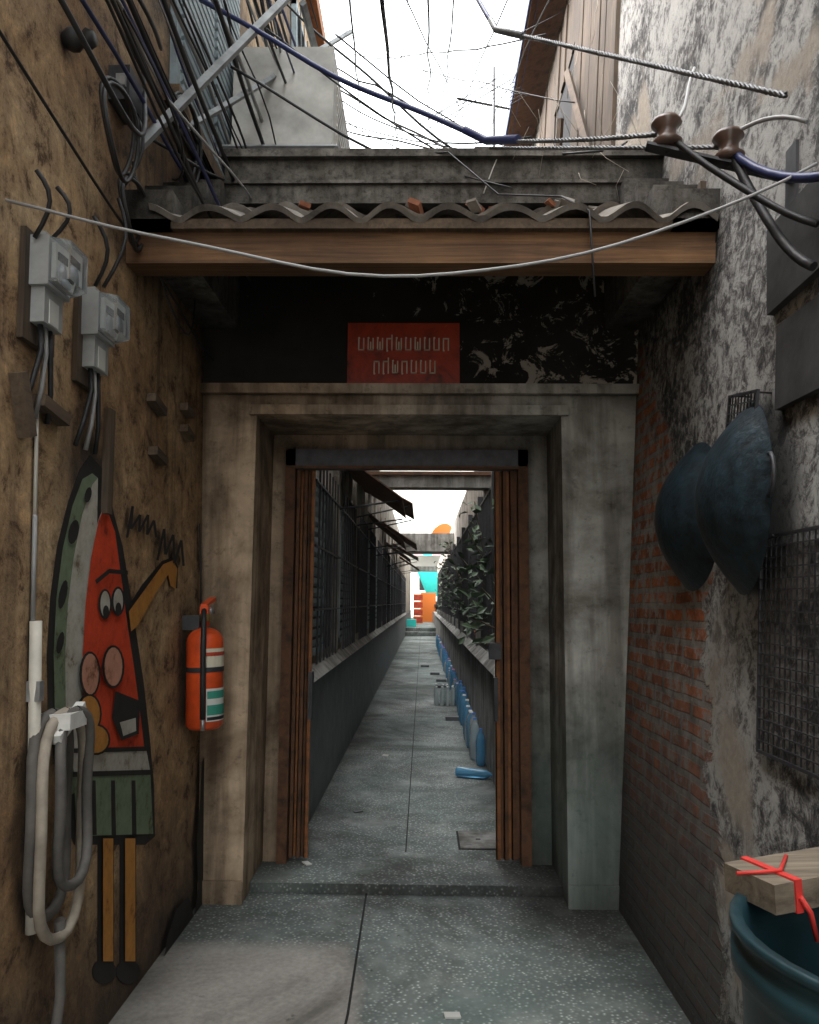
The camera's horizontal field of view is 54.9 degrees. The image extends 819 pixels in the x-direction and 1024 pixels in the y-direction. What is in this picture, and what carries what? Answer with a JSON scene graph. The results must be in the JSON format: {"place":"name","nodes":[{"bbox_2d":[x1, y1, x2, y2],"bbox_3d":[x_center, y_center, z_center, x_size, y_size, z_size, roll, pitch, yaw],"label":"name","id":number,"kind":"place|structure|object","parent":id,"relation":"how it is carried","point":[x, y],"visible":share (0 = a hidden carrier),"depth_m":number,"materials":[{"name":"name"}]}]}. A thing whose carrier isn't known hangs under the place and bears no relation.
{"place":"outdoors","nodes":[
{"label":"outdoors","id":0,"kind":"place"},
{"bbox_2d":[306,0,325,46],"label":"eaves fascia","id":1,"kind":"structure","parent":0,"point":[318,15],"depth_m":7.88,"materials":[{"name":"brown wood"}]},
{"bbox_2d":[109,892,690,1023],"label":"alley pavement","id":2,"kind":"structure","parent":0,"point":[269,958],"depth_m":2.82,"materials":[{"name":"concrete"}]},
{"bbox_2d":[302,647,460,1023],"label":"floor joints","id":3,"kind":"object","parent":2,"relation":"on","point":[452,1015],"visible":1,"depth_m":3.04,"materials":[{"name":"black"}]},
{"bbox_2d":[729,892,818,1023],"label":"pot","id":4,"kind":"object","parent":2,"relation":"on","point":[775,960],"visible":0.8,"depth_m":1.00,"materials":[{"name":"plastic"}]},
{"bbox_2d":[724,847,818,942],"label":"plank on bin","id":5,"kind":"object","parent":4,"relation":"on","point":[781,883],"visible":1,"depth_m":1.13,"materials":[{"name":"brown wood"}]},
{"bbox_2d":[249,616,562,895],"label":"lane slab","id":6,"kind":"structure","parent":0,"point":[351,851],"depth_m":4.70,"materials":[{"name":"concrete"}]},
{"bbox_2d":[301,470,418,823],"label":"lane houses","id":7,"kind":"structure","parent":6,"relation":"on","point":[362,590],"depth_m":6.77,"materials":[{"name":"paint"}]},
{"bbox_2d":[367,471,490,553],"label":"overhead beams","id":8,"kind":"structure","parent":7,"relation":"on","point":[427,543],"depth_m":9.15,"materials":[{"name":"concrete"}]},
{"bbox_2d":[407,572,436,626],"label":"turquoise tarp","id":9,"kind":"object","parent":6,"relation":"on","point":[428,581],"visible":0.68,"depth_m":41.93,"materials":[{"name":"teal plastic"}]},
{"bbox_2d":[413,593,435,622],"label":"door","id":10,"kind":"structure","parent":6,"relation":"on","point":[426,604],"depth_m":38.70,"materials":[{"name":"orange paint"}]},
{"bbox_2d":[393,490,465,609],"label":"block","id":11,"kind":"structure","parent":6,"relation":"on","point":[432,509],"depth_m":45.32,"materials":[{"name":"concrete"}]},
{"bbox_2d":[421,665,458,720],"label":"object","id":12,"kind":"object","parent":6,"relation":"on","point":[451,718],"visible":0.74,"depth_m":11.58,"materials":[{"name":"paint"}]},
{"bbox_2d":[434,635,491,778],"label":"water bottles","id":13,"kind":"object","parent":6,"relation":"on","point":[457,696],"visible":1,"depth_m":7.55,"materials":[{"name":"blue plastic"}]},
{"bbox_2d":[433,471,514,788],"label":"lane houses","id":14,"kind":"structure","parent":6,"relation":"on","point":[473,665],"depth_m":8.16,"materials":[{"name":"concrete"}]},
{"bbox_2d":[432,523,451,532],"bbox_3d":[1.126,1.228,27.639,0.789,1.632,0.651,0,-7,1],"label":"satellite dish","id":15,"kind":"object","parent":14,"relation":"on","point":[444,528],"visible":0.23,"depth_m":27.51,"materials":[{"name":"orange paint"}]},
{"bbox_2d":[434,499,494,646],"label":"lane plants","id":16,"kind":"object","parent":14,"relation":"on","point":[477,623],"visible":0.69,"depth_m":6.88,"materials":[{"name":"green plant"}]},
{"bbox_2d":[456,831,495,849],"bbox_3d":[0.428,1.738,4.183,0.350,0.008,0.320,0,-7,1],"label":"drain cover","id":17,"kind":"object","parent":6,"relation":"on","point":[476,840],"visible":0.57,"depth_m":4.16,"materials":[{"name":"concrete"}]},
{"bbox_2d":[320,0,526,147],"label":"sky","id":18,"kind":"structure","parent":0,"point":[471,29],"materials":[{"name":"white"}]},
{"bbox_2d":[411,572,436,615],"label":"building facade","id":19,"kind":"structure","parent":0,"point":[417,587],"depth_m":55.30,"materials":[{"name":"white paint"}]},
{"bbox_2d":[421,66,526,146],"bbox_3d":[0.657,-2.835,6.910,0.827,2.276,1.142,-3,-7,28],"label":"tv aerial","id":20,"kind":"object","parent":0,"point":[492,104],"visible":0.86,"depth_m":6.95,"materials":[{"name":"metal"}]},
{"bbox_2d":[532,0,818,1023],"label":"building wall","id":21,"kind":"structure","parent":0,"point":[708,790],"depth_m":2.54,"materials":[{"name":"grey concrete"}]},
{"bbox_2d":[504,0,565,146],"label":"roof eave","id":22,"kind":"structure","parent":21,"relation":"on","point":[531,77],"depth_m":7.87,"materials":[{"name":"wood"}]},
{"bbox_2d":[539,0,620,146],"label":"timber bay","id":23,"kind":"object","parent":21,"relation":"attached to","point":[590,24],"visible":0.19,"depth_m":5.42,"materials":[{"name":"brown wood"}]},
{"bbox_2d":[654,442,713,590],"bbox_3d":[0.926,0.015,2.717,0.144,0.511,0.602,0,-7,1],"label":"wok","id":24,"kind":"object","parent":21,"relation":"on","point":[686,554],"visible":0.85,"depth_m":2.61,"materials":[{"name":"metal"}]},
{"bbox_2d":[645,112,798,207],"bbox_3d":[0.845,-0.940,2.145,0.389,0.324,0.083,-1,-7,9],"label":"insulator rack","id":25,"kind":"object","parent":21,"relation":"attached to","point":[665,126],"visible":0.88,"depth_m":2.14,"materials":[{"name":"ceramic"}]},
{"bbox_2d":[695,402,776,594],"bbox_3d":[0.890,-0.036,2.233,0.150,0.541,0.632,-1,-7,10],"label":"wok","id":26,"kind":"object","parent":21,"relation":"attached to","point":[735,486],"visible":0.98,"depth_m":2.08,"materials":[{"name":"metal"}]},
{"bbox_2d":[725,389,771,428],"bbox_3d":[0.962,-0.269,2.232,0.065,0.172,0.229,0,-7,1],"label":"wire rack","id":27,"kind":"object","parent":21,"relation":"attached to","point":[755,400],"visible":0.52,"depth_m":2.24,"materials":[{"name":"metal"}]},
{"bbox_2d":[697,171,818,410],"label":"electrical box","id":28,"kind":"object","parent":21,"relation":"attached to","point":[797,354],"visible":0.88,"depth_m":2.00,"materials":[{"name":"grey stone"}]},
{"bbox_2d":[756,525,818,779],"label":"wire rack","id":29,"kind":"object","parent":21,"relation":"attached to","point":[759,685],"visible":0.89,"depth_m":1.94,"materials":[{"name":"metal"}]},
{"label":"ground","id":30,"kind":"structure","parent":0,"visible":0},
{"bbox_2d":[0,0,310,1023],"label":"building wall","id":31,"kind":"structure","parent":30,"relation":"on","point":[160,352],"depth_m":2.39,"materials":[{"name":"paint"}]},
{"bbox_2d":[25,414,43,935],"bbox_3d":[-0.939,0.370,1.993,0.043,1.333,0.080,-3,-7,25],"label":"conduit pipe","id":32,"kind":"object","parent":31,"relation":"attached to","point":[34,690],"visible":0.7,"depth_m":1.98,"materials":[{"name":"white plastic"}]},
{"bbox_2d":[16,226,87,423],"bbox_3d":[-0.924,-0.480,2.049,0.118,0.487,0.170,0,-7,1],"label":"electric meter","id":33,"kind":"object","parent":31,"relation":"attached to","point":[53,275],"visible":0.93,"depth_m":2.01,"materials":[{"name":"grey plastic"}]},
{"bbox_2d":[22,701,94,1023],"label":"hose coil","id":34,"kind":"object","parent":31,"relation":"attached to","point":[58,725],"visible":0.99,"depth_m":1.99,"materials":[{"name":"rubber"}]},
{"bbox_2d":[71,287,129,454],"bbox_3d":[-0.918,-0.423,2.354,0.118,0.487,0.170,0,-7,1],"label":"electric meter","id":35,"kind":"object","parent":31,"relation":"attached to","point":[101,323],"visible":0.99,"depth_m":2.32,"materials":[{"name":"grey plastic"}]},
{"bbox_2d":[8,372,201,606],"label":"wall fixtures","id":36,"kind":"object","parent":31,"relation":"attached to","point":[23,399],"visible":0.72,"depth_m":2.46,"materials":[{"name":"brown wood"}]},
{"bbox_2d":[47,455,203,983],"bbox_3d":[-0.925,0.778,2.803,0.062,1.792,1.527,0,-7,2],"label":"wall mural","id":37,"kind":"object","parent":31,"relation":"attached to","point":[93,654],"visible":0.85,"depth_m":2.46},
{"bbox_2d":[162,0,239,184],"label":"shutter window","id":38,"kind":"structure","parent":31,"relation":"attached to","point":[206,20],"depth_m":3.67,"materials":[{"name":"paint"}]},
{"bbox_2d":[182,597,223,730],"bbox_3d":[-0.839,0.621,3.264,0.181,0.537,0.171,-5,-8,40],"label":"fire extinguisher","id":39,"kind":"object","parent":31,"relation":"attached to","point":[204,706],"visible":1,"depth_m":3.19,"materials":[{"name":"red metal"}]},
{"bbox_2d":[134,0,351,150],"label":"building","id":40,"kind":"structure","parent":31,"relation":"attached to","point":[313,91],"depth_m":4.07,"materials":[{"name":"concrete"}]},
{"bbox_2d":[291,0,307,46],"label":"windows","id":41,"kind":"structure","parent":31,"relation":"attached to","point":[298,33],"depth_m":6.65,"materials":[{"name":"black"}]},
{"bbox_2d":[33,0,603,287],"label":"cable bundle","id":42,"kind":"object","parent":31,"relation":"attached to","point":[125,84],"depth_m":2.63,"materials":[{"name":"black"}]},
{"bbox_2d":[0,0,627,360],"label":"cable tangle","id":43,"kind":"object","parent":42,"relation":"attached to","point":[133,53],"visible":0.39,"depth_m":2.84,"materials":[{"name":"black rubber"}]},
{"bbox_2d":[5,0,818,277],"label":"overhead cables","id":44,"kind":"object","parent":43,"relation":"attached to","point":[740,162],"visible":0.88,"depth_m":2.11,"materials":[{"name":"grey plastic"}]},
{"bbox_2d":[197,276,638,909],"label":"gate wall","id":45,"kind":"structure","parent":30,"relation":"on","point":[549,374],"depth_m":3.64,"materials":[{"name":"concrete"}]},
{"bbox_2d":[347,323,459,382],"bbox_3d":[-0.028,-0.727,3.651,0.518,0.303,0.018,0,-7,1],"label":"red sign board","id":46,"kind":"object","parent":45,"relation":"attached to","point":[403,353],"visible":1,"depth_m":3.65,"materials":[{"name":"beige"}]},
{"bbox_2d":[276,449,531,866],"bbox_3d":[-0.020,0.695,3.957,1.230,2.025,0.122,0,-7,1],"label":"door frame","id":47,"kind":"object","parent":45,"relation":"attached to","point":[395,460],"visible":0.96,"depth_m":3.95,"materials":[{"name":"brown wood"}]},
{"bbox_2d":[288,470,315,857],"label":"scissor gate","id":48,"kind":"structure","parent":47,"relation":"attached to","point":[302,698],"depth_m":3.95,"materials":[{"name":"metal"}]},
{"bbox_2d":[488,471,519,859],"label":"scissor gate","id":49,"kind":"structure","parent":47,"relation":"attached to","point":[503,650],"depth_m":3.93,"materials":[{"name":"metal"}]},
{"bbox_2d":[123,218,719,275],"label":"canopy beam","id":50,"kind":"structure","parent":45,"relation":"attached to","point":[385,246],"depth_m":2.70,"materials":[{"name":"brown wood"}]},
{"bbox_2d":[148,196,718,222],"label":"canopy roof tiles","id":51,"kind":"object","parent":50,"relation":"on","point":[413,211],"visible":0.74,"depth_m":2.68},
{"bbox_2d":[125,147,719,329],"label":"roof","id":52,"kind":"structure","parent":45,"relation":"attached to","point":[365,181],"depth_m":3.43,"materials":[{"name":"grey concrete"}]},
{"bbox_2d":[510,74,640,198],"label":"dangling wires","id":53,"kind":"object","parent":52,"relation":"attached to","point":[573,126],"visible":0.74,"depth_m":3.17,"materials":[{"name":"black rubber"}]}
]}

